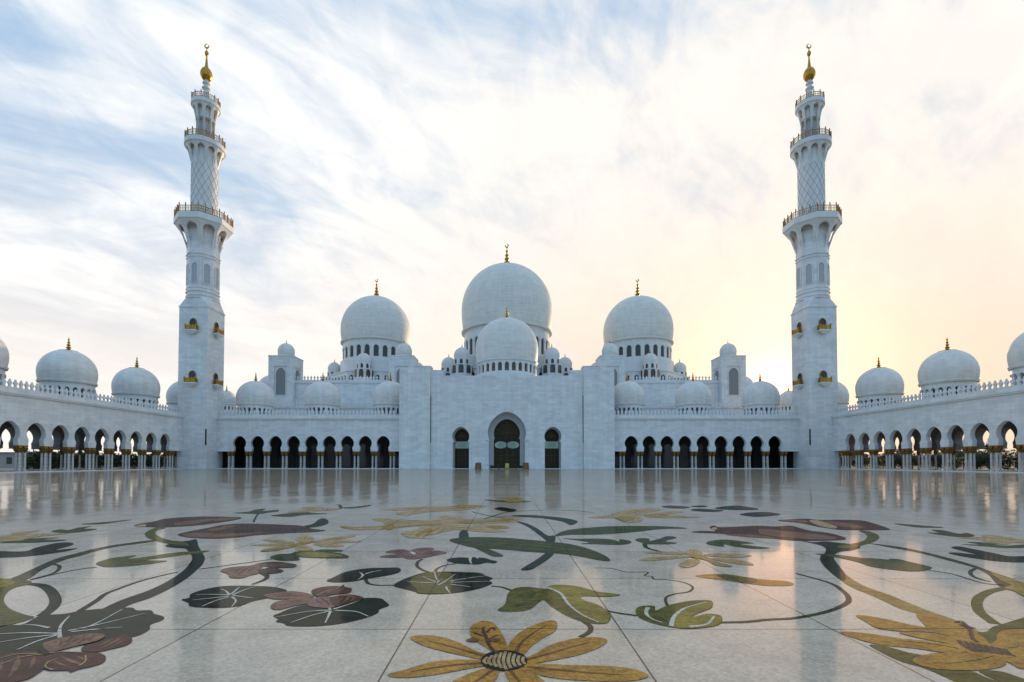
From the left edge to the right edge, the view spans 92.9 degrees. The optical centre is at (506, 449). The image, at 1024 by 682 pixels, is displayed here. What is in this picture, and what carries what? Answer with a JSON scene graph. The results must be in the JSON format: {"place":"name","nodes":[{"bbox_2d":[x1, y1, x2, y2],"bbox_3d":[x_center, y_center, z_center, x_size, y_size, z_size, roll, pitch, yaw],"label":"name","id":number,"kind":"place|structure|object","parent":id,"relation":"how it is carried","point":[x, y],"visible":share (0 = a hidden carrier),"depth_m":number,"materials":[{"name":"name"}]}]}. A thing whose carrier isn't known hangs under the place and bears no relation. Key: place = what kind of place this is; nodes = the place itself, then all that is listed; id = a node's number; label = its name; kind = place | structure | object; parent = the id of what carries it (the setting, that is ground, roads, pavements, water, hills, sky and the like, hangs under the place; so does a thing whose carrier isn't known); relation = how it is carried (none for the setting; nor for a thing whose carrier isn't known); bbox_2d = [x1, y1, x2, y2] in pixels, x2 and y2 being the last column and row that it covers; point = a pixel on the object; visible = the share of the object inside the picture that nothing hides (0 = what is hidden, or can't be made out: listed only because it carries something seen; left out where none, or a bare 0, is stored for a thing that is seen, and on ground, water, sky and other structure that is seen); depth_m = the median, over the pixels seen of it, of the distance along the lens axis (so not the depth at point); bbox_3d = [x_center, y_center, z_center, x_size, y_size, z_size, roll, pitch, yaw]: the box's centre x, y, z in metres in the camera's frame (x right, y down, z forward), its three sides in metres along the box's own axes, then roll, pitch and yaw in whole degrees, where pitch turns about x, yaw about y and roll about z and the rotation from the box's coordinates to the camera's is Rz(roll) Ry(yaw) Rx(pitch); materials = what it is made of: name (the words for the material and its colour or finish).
{"place":"outdoors","nodes":[
{"label":"outdoors","id":0,"kind":"place"},
{"bbox_2d":[0,452,76,467],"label":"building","id":1,"kind":"structure","parent":0,"point":[7,459],"depth_m":144.94,"materials":[{"name":"white stone"}]},
{"bbox_2d":[0,462,1016,469],"bbox_3d":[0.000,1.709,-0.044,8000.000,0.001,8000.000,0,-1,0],"label":"ground","id":2,"kind":"structure","parent":0,"point":[961,467],"depth_m":131.52,"materials":[{"name":"white stone"}]},
{"bbox_2d":[23,449,176,469],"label":"hedge","id":3,"kind":"object","parent":2,"relation":"on","point":[56,459],"visible":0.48,"depth_m":123.92,"materials":[{"name":"green plant"}]},
{"bbox_2d":[223,244,792,468],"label":"prayer hall","id":4,"kind":"structure","parent":2,"relation":"on","point":[506,384],"depth_m":133.05,"materials":[{"name":"white stone"}]},
{"bbox_2d":[840,449,1021,469],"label":"hedge","id":5,"kind":"object","parent":2,"relation":"on","point":[1010,460],"visible":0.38,"depth_m":118.19,"materials":[{"name":"green plant"}]},
{"bbox_2d":[0,469,1023,681],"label":"courtyard floor","id":6,"kind":"structure","parent":0,"point":[251,641],"depth_m":7.70,"materials":[{"name":"stone"}]},
{"bbox_2d":[0,578,61,625],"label":"vine inlay","id":7,"kind":"object","parent":6,"relation":"on","point":[8,616],"visible":1,"depth_m":5.75,"materials":[{"name":"green stone"}]},
{"bbox_2d":[0,530,67,542],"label":"flower inlay","id":8,"kind":"object","parent":6,"relation":"on","point":[18,537],"visible":1,"depth_m":10.49,"materials":[{"name":"beige stone"}]},
{"bbox_2d":[0,542,76,557],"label":"leaf inlay","id":9,"kind":"object","parent":6,"relation":"on","point":[47,549],"visible":1,"depth_m":8.97,"materials":[{"name":"green stone"}]},
{"bbox_2d":[29,564,93,579],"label":"vine inlay","id":10,"kind":"object","parent":6,"relation":"on","point":[59,567],"visible":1,"depth_m":7.33,"materials":[{"name":"stone"}]},
{"bbox_2d":[0,633,131,681],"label":"flower inlay","id":11,"kind":"object","parent":6,"relation":"on","point":[18,666],"visible":1,"depth_m":4.09,"materials":[{"name":"red stone"}]},
{"bbox_2d":[51,526,94,532],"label":"leaf inlay","id":12,"kind":"object","parent":6,"relation":"on","point":[79,529],"visible":1,"depth_m":11.72,"materials":[{"name":"green stone"}]},
{"bbox_2d":[0,607,163,655],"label":"lily pad inlay","id":13,"kind":"object","parent":6,"relation":"on","point":[35,634],"visible":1,"depth_m":4.87,"materials":[{"name":"grey stone"}]},
{"bbox_2d":[11,540,154,579],"bbox_3d":[-7.393,1.864,8.495,0.696,0.001,3.592,0,-1,-10],"label":"vine inlay","id":14,"kind":"object","parent":6,"relation":"on","point":[29,573],"visible":1,"depth_m":8.15,"materials":[{"name":"stone"}]},
{"bbox_2d":[0,338,184,472],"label":"arcade","id":15,"kind":"object","parent":6,"relation":"on","point":[65,408],"visible":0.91,"depth_m":92.90,"materials":[{"name":"white stone"}]},
{"bbox_2d":[85,520,126,523],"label":"leaf inlay","id":16,"kind":"object","parent":6,"relation":"on","point":[105,522],"visible":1,"depth_m":13.28,"materials":[{"name":"green stone"}]},
{"bbox_2d":[77,572,177,610],"bbox_3d":[-4.949,1.808,6.321,0.283,0.001,1.925,0,-1,-7],"label":"vine inlay","id":17,"kind":"object","parent":6,"relation":"on","point":[100,597],"visible":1,"depth_m":6.01,"materials":[{"name":"green stone"}]},
{"bbox_2d":[96,550,209,566],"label":"leaf inlay","id":18,"kind":"object","parent":6,"relation":"on","point":[118,561],"visible":1,"depth_m":8.15,"materials":[{"name":"green stone"}]},
{"bbox_2d":[105,539,204,607],"bbox_3d":[-5.317,1.844,7.704,0.858,0.001,6.096,1,-2,-27],"label":"vine inlay","id":19,"kind":"object","parent":6,"relation":"on","point":[195,564],"visible":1,"depth_m":6.83,"materials":[{"name":"green stone"}]},
{"bbox_2d":[145,527,187,545],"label":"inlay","id":20,"kind":"object","parent":6,"relation":"on","point":[150,534],"visible":1,"depth_m":10.49,"materials":[{"name":"green stone"}]},
{"bbox_2d":[135,516,240,526],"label":"flower inlay","id":21,"kind":"object","parent":6,"relation":"on","point":[180,521],"visible":1,"depth_m":13.49,"materials":[{"name":"brown stone"}]},
{"bbox_2d":[173,44,232,468],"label":"minaret","id":22,"kind":"object","parent":6,"relation":"on","point":[204,227],"visible":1,"depth_m":118.70,"materials":[{"name":"white stone"}]},
{"bbox_2d":[181,586,286,607],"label":"lily pad inlay","id":23,"kind":"object","parent":6,"relation":"on","point":[223,596],"visible":1,"depth_m":6.01,"materials":[{"name":"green stone"}]},
{"bbox_2d":[178,518,327,537],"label":"flower inlay","id":24,"kind":"object","parent":6,"relation":"on","point":[231,530],"visible":1,"depth_m":11.71,"materials":[{"name":"brown stone"}]},
{"bbox_2d":[237,509,278,521],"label":"leaf inlay","id":25,"kind":"object","parent":6,"relation":"on","point":[258,511],"visible":1,"depth_m":15.91,"materials":[{"name":"green stone"}]},
{"bbox_2d":[221,562,296,583],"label":"flower inlay","id":26,"kind":"object","parent":6,"relation":"on","point":[264,568],"visible":1,"depth_m":7.44,"materials":[{"name":"brown stone"}]},
{"bbox_2d":[271,507,340,516],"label":"flower inlay","id":27,"kind":"object","parent":6,"relation":"on","point":[300,512],"visible":1,"depth_m":16.23,"materials":[{"name":"beige stone"}]},
{"bbox_2d":[215,372,398,468],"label":"arcade","id":28,"kind":"object","parent":6,"relation":"on","point":[321,428],"visible":0.94,"depth_m":122.21,"materials":[{"name":"white stone"}]},
{"bbox_2d":[261,445,267,467],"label":"gallery door","id":29,"kind":"structure","parent":28,"relation":"in","point":[262,456],"depth_m":134.68,"materials":[{"name":"grey glass"}]},
{"bbox_2d":[277,444,285,467],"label":"gallery door","id":30,"kind":"structure","parent":28,"relation":"in","point":[279,457],"depth_m":134.70,"materials":[{"name":"grey glass"}]},
{"bbox_2d":[268,340,303,405],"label":"roof tower","id":31,"kind":"structure","parent":28,"relation":"on","point":[285,366],"depth_m":145.74,"materials":[{"name":"white stone"}]},
{"bbox_2d":[293,444,302,467],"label":"gallery door","id":32,"kind":"structure","parent":28,"relation":"in","point":[296,457],"depth_m":134.70,"materials":[{"name":"grey glass"}]},
{"bbox_2d":[310,444,317,467],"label":"gallery door","id":33,"kind":"structure","parent":28,"relation":"in","point":[313,450],"depth_m":134.70,"materials":[{"name":"grey glass"}]},
{"bbox_2d":[326,444,334,467],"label":"gallery door","id":34,"kind":"structure","parent":28,"relation":"in","point":[330,451],"depth_m":134.70,"materials":[{"name":"grey glass"}]},
{"bbox_2d":[342,444,350,467],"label":"gallery door","id":35,"kind":"structure","parent":28,"relation":"in","point":[346,456],"depth_m":134.70,"materials":[{"name":"grey glass"}]},
{"bbox_2d":[359,444,366,467],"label":"gallery door","id":36,"kind":"structure","parent":28,"relation":"in","point":[363,456],"depth_m":134.70,"materials":[{"name":"grey glass"}]},
{"bbox_2d":[374,444,383,467],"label":"gallery door","id":37,"kind":"structure","parent":28,"relation":"in","point":[380,457],"depth_m":134.70,"materials":[{"name":"grey glass"}]},
{"bbox_2d":[392,451,398,467],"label":"gallery door","id":38,"kind":"structure","parent":28,"relation":"in","point":[397,452],"depth_m":134.67,"materials":[{"name":"grey glass"}]},
{"bbox_2d":[389,343,417,382],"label":"roof tower","id":39,"kind":"structure","parent":28,"relation":"on","point":[403,357],"depth_m":145.75,"materials":[{"name":"white stone"}]},
{"bbox_2d":[254,535,360,550],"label":"flower inlay","id":40,"kind":"object","parent":6,"relation":"on","point":[307,539],"visible":1,"depth_m":9.84,"materials":[{"name":"beige stone"}]},
{"bbox_2d":[270,549,348,560],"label":"leaf inlay","id":41,"kind":"object","parent":6,"relation":"on","point":[321,553],"visible":1,"depth_m":8.58,"materials":[{"name":"green stone"}]},
{"bbox_2d":[263,585,362,608],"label":"flower inlay","id":42,"kind":"object","parent":6,"relation":"on","point":[293,598],"visible":1,"depth_m":5.86,"materials":[{"name":"brown stone"}]},
{"bbox_2d":[273,598,388,625],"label":"lily pad inlay","id":43,"kind":"object","parent":6,"relation":"on","point":[304,615],"visible":1,"depth_m":5.29,"materials":[{"name":"green stone"}]},
{"bbox_2d":[335,504,370,507],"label":"leaf inlay","id":44,"kind":"object","parent":6,"relation":"on","point":[340,506],"visible":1,"depth_m":18.07,"materials":[{"name":"green stone"}]},
{"bbox_2d":[327,567,400,581],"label":"lily pad inlay","id":45,"kind":"object","parent":6,"relation":"on","point":[357,574],"visible":1,"depth_m":7.13,"materials":[{"name":"green stone"}]},
{"bbox_2d":[364,579,392,585],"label":"vine inlay","id":46,"kind":"object","parent":6,"relation":"on","point":[366,581],"visible":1,"depth_m":6.55,"materials":[{"name":"stone"}]},
{"bbox_2d":[380,548,446,558],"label":"flower inlay","id":47,"kind":"object","parent":6,"relation":"on","point":[416,553],"visible":1,"depth_m":8.76,"materials":[{"name":"stone"}]},
{"bbox_2d":[415,559,428,571],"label":"vine inlay","id":48,"kind":"object","parent":6,"relation":"on","point":[417,564],"visible":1,"depth_m":7.72,"materials":[{"name":"stone"}]},
{"bbox_2d":[340,515,518,538],"bbox_3d":[-1.981,1.969,12.778,4.424,0.004,4.385,0,-2,13],"label":"flower inlay","id":49,"kind":"object","parent":6,"relation":"on","point":[445,523],"visible":1,"depth_m":12.61,"materials":[{"name":"beige stone"}]},
{"bbox_2d":[381,505,485,514],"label":"flower inlay","id":50,"kind":"object","parent":6,"relation":"on","point":[415,510],"visible":1,"depth_m":17.27,"materials":[{"name":"beige stone"}]},
{"bbox_2d":[394,572,492,593],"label":"lily pad inlay","id":51,"kind":"object","parent":6,"relation":"on","point":[437,582],"visible":1,"depth_m":6.65,"materials":[{"name":"green stone"}]},
{"bbox_2d":[447,557,496,563],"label":"lily pad inlay","id":52,"kind":"object","parent":6,"relation":"on","point":[469,560],"visible":1,"depth_m":8.15,"materials":[{"name":"green stone"}]},
{"bbox_2d":[494,507,515,511],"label":"lily pad inlay","id":53,"kind":"object","parent":6,"relation":"on","point":[505,509],"visible":1,"depth_m":16.92,"materials":[{"name":"green stone"}]},
{"bbox_2d":[490,464,522,468],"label":"barrier","id":54,"kind":"object","parent":6,"relation":"on","point":[498,466],"visible":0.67,"depth_m":117.88,"materials":[{"name":"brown wood"}]},
{"bbox_2d":[485,498,530,501],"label":"flower inlay","id":55,"kind":"object","parent":6,"relation":"on","point":[514,500],"visible":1,"depth_m":20.88,"materials":[{"name":"stone"}]},
{"bbox_2d":[388,620,647,681],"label":"flower inlay","id":56,"kind":"object","parent":6,"relation":"on","point":[511,660],"visible":1,"depth_m":4.05,"materials":[{"name":"gold stone"}]},
{"bbox_2d":[450,530,609,560],"bbox_3d":[0.018,1.889,9.578,4.486,0.002,1.961,-1,-2,41],"label":"leaf inlay","id":57,"kind":"object","parent":6,"relation":"on","point":[483,544],"visible":1,"depth_m":9.49,"materials":[{"name":"green stone"}]},
{"bbox_2d":[517,521,555,569],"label":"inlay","id":58,"kind":"object","parent":6,"relation":"on","point":[540,560],"visible":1,"depth_m":8.68,"materials":[{"name":"teal stone"}]},
{"bbox_2d":[513,515,577,524],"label":"leaf inlay","id":59,"kind":"object","parent":6,"relation":"on","point":[569,521],"visible":1,"depth_m":14.22,"materials":[{"name":"teal stone"}]},
{"bbox_2d":[498,585,619,623],"bbox_3d":[0.618,1.794,5.822,1.351,0.003,1.443,-1,-2,19],"label":"leaf inlay","id":60,"kind":"object","parent":6,"relation":"on","point":[567,600],"visible":1,"depth_m":5.75,"materials":[{"name":"green stone"}]},
{"bbox_2d":[578,621,593,636],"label":"vine inlay","id":61,"kind":"object","parent":6,"relation":"on","point":[590,629],"visible":1,"depth_m":4.76,"materials":[{"name":"stone"}]},
{"bbox_2d":[565,538,630,544],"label":"leaf inlay","id":62,"kind":"object","parent":6,"relation":"on","point":[608,541],"visible":1,"depth_m":10.10,"materials":[{"name":"green stone"}]},
{"bbox_2d":[555,526,683,535],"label":"leaf inlay","id":63,"kind":"object","parent":6,"relation":"on","point":[604,530],"visible":1,"depth_m":11.90,"materials":[{"name":"green stone"}]},
{"bbox_2d":[590,508,698,521],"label":"flower inlay","id":64,"kind":"object","parent":6,"relation":"on","point":[626,516],"visible":1,"depth_m":15.00,"materials":[{"name":"beige stone"}]},
{"bbox_2d":[611,568,693,605],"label":"vine inlay","id":65,"kind":"object","parent":6,"relation":"on","point":[667,596],"visible":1,"depth_m":6.29,"materials":[{"name":"stone"}]},
{"bbox_2d":[636,536,676,550],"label":"leaf inlay","id":66,"kind":"object","parent":6,"relation":"on","point":[662,540],"visible":1,"depth_m":10.10,"materials":[{"name":"green stone"}]},
{"bbox_2d":[662,505,689,507],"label":"lily pad inlay","id":67,"kind":"object","parent":6,"relation":"on","point":[670,506],"visible":1,"depth_m":18.07,"materials":[{"name":"green stone"}]},
{"bbox_2d":[635,600,722,628],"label":"leaf inlay","id":68,"kind":"object","parent":6,"relation":"on","point":[678,615],"visible":1,"depth_m":5.22,"materials":[{"name":"green stone"}]},
{"bbox_2d":[639,549,753,566],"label":"flower inlay","id":69,"kind":"object","parent":6,"relation":"on","point":[695,554],"visible":1,"depth_m":8.31,"materials":[{"name":"beige stone"}]},
{"bbox_2d":[614,373,800,468],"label":"arcade","id":70,"kind":"object","parent":6,"relation":"on","point":[693,427],"visible":0.97,"depth_m":122.19,"materials":[{"name":"white stone"}]},
{"bbox_2d":[595,340,624,386],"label":"roof tower","id":71,"kind":"structure","parent":70,"relation":"on","point":[609,357],"depth_m":145.75,"materials":[{"name":"white stone"}]},
{"bbox_2d":[615,451,622,467],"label":"gallery door","id":72,"kind":"structure","parent":70,"relation":"in","point":[616,452],"depth_m":134.67,"materials":[{"name":"grey glass"}]},
{"bbox_2d":[631,444,639,467],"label":"gallery door","id":73,"kind":"structure","parent":70,"relation":"in","point":[633,449],"depth_m":134.70,"materials":[{"name":"grey glass"}]},
{"bbox_2d":[647,444,654,467],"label":"gallery door","id":74,"kind":"structure","parent":70,"relation":"in","point":[650,449],"depth_m":134.70,"materials":[{"name":"grey glass"}]},
{"bbox_2d":[663,444,671,467],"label":"gallery door","id":75,"kind":"structure","parent":70,"relation":"in","point":[667,451],"depth_m":134.70,"materials":[{"name":"grey glass"}]},
{"bbox_2d":[679,444,688,467],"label":"gallery door","id":76,"kind":"structure","parent":70,"relation":"in","point":[684,451],"depth_m":134.70,"materials":[{"name":"grey glass"}]},
{"bbox_2d":[697,444,704,467],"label":"gallery door","id":77,"kind":"structure","parent":70,"relation":"in","point":[701,450],"depth_m":134.70,"materials":[{"name":"black glass"}]},
{"bbox_2d":[715,444,720,467],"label":"gallery door","id":78,"kind":"structure","parent":70,"relation":"in","point":[718,450],"depth_m":134.70,"materials":[{"name":"black glass"}]},
{"bbox_2d":[711,342,745,405],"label":"roof tower","id":79,"kind":"structure","parent":70,"relation":"on","point":[728,365],"depth_m":145.74,"materials":[{"name":"white stone"}]},
{"bbox_2d":[729,444,736,467],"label":"gallery door","id":80,"kind":"structure","parent":70,"relation":"in","point":[734,456],"depth_m":134.70,"materials":[{"name":"black glass"}]},
{"bbox_2d":[744,445,753,467],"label":"gallery door","id":81,"kind":"structure","parent":70,"relation":"in","point":[752,462],"depth_m":134.67,"materials":[{"name":"black glass"}]},
{"bbox_2d":[691,505,723,511],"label":"lily pad inlay","id":82,"kind":"object","parent":6,"relation":"on","point":[707,510],"visible":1,"depth_m":16.57,"materials":[{"name":"green stone"}]},
{"bbox_2d":[715,506,756,509],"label":"lily pad inlay","id":83,"kind":"object","parent":6,"relation":"on","point":[736,508],"visible":1,"depth_m":17.29,"materials":[{"name":"green stone"}]},
{"bbox_2d":[706,539,766,548],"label":"leaf inlay","id":84,"kind":"object","parent":6,"relation":"on","point":[727,542],"visible":1,"depth_m":9.85,"materials":[{"name":"green stone"}]},
{"bbox_2d":[696,574,792,585],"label":"inlay","id":85,"kind":"object","parent":6,"relation":"on","point":[736,578],"visible":1,"depth_m":6.77,"materials":[{"name":"stone"}]},
{"bbox_2d":[740,512,780,516],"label":"lily pad inlay","id":86,"kind":"object","parent":6,"relation":"on","point":[757,514],"visible":1,"depth_m":15.31,"materials":[{"name":"green stone"}]},
{"bbox_2d":[693,525,845,540],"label":"flower inlay","id":87,"kind":"object","parent":6,"relation":"on","point":[788,533],"visible":1,"depth_m":11.37,"materials":[{"name":"red stone"}]},
{"bbox_2d":[721,573,851,622],"bbox_3d":[3.532,1.796,5.814,0.872,0.001,3.093,-1,-2,44],"label":"vine inlay","id":88,"kind":"object","parent":6,"relation":"on","point":[848,600],"visible":1,"depth_m":5.33,"materials":[{"name":"stone"}]},
{"bbox_2d":[782,44,841,468],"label":"minaret","id":89,"kind":"object","parent":6,"relation":"on","point":[811,227],"visible":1,"depth_m":118.81,"materials":[{"name":"white stone"}]},
{"bbox_2d":[778,519,889,529],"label":"flower inlay","id":90,"kind":"object","parent":6,"relation":"on","point":[849,524],"visible":1,"depth_m":12.84,"materials":[{"name":"red stone"}]},
{"bbox_2d":[837,531,878,548],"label":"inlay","id":91,"kind":"object","parent":6,"relation":"on","point":[871,537],"visible":1,"depth_m":10.22,"materials":[{"name":"green stone"}]},
{"bbox_2d":[819,554,931,570],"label":"leaf inlay","id":92,"kind":"object","parent":6,"relation":"on","point":[897,564],"visible":1,"depth_m":7.90,"materials":[{"name":"green stone"}]},
{"bbox_2d":[804,541,974,629],"bbox_3d":[5.434,1.837,7.449,0.954,0.001,5.838,-1,-2,24],"label":"vine inlay","id":93,"kind":"object","parent":6,"relation":"on","point":[831,565],"visible":1,"depth_m":6.66,"materials":[{"name":"green stone"}]},
{"bbox_2d":[898,524,941,527],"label":"leaf inlay","id":94,"kind":"object","parent":6,"relation":"on","point":[912,525],"visible":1,"depth_m":12.45,"materials":[{"name":"green stone"}]},
{"bbox_2d":[831,332,1023,472],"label":"arcade","id":95,"kind":"object","parent":6,"relation":"on","point":[950,407],"visible":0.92,"depth_m":91.98,"materials":[{"name":"white stone"}]},
{"bbox_2d":[841,613,1023,669],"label":"flower inlay","id":96,"kind":"object","parent":6,"relation":"on","point":[1000,645],"visible":1,"depth_m":4.46,"materials":[{"name":"yellow stone"}]},
{"bbox_2d":[870,543,1023,623],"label":"vine inlay","id":97,"kind":"object","parent":6,"relation":"on","point":[1004,583],"visible":1,"depth_m":6.49,"materials":[{"name":"stone"}]},
{"bbox_2d":[870,645,1023,681],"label":"leaf inlay","id":98,"kind":"object","parent":6,"relation":"on","point":[952,675],"visible":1,"depth_m":3.79,"materials":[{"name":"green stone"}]},
{"bbox_2d":[928,530,973,536],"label":"leaf inlay","id":99,"kind":"object","parent":6,"relation":"on","point":[945,533],"visible":1,"depth_m":11.07,"materials":[{"name":"green stone"}]},
{"bbox_2d":[930,570,998,584],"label":"vine inlay","id":100,"kind":"object","parent":6,"relation":"on","point":[966,578],"visible":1,"depth_m":6.92,"materials":[{"name":"stone"}]},
{"bbox_2d":[949,546,1023,561],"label":"leaf inlay","id":101,"kind":"object","parent":6,"relation":"on","point":[980,554],"visible":1,"depth_m":8.58,"materials":[{"name":"green stone"}]},
{"bbox_2d":[960,535,1023,547],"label":"flower inlay","id":102,"kind":"object","parent":6,"relation":"on","point":[992,539],"visible":1,"depth_m":10.09,"materials":[{"name":"beige stone"}]},
{"bbox_2d":[0,0,1023,461],"label":"sky","id":103,"kind":"structure","parent":0,"point":[611,145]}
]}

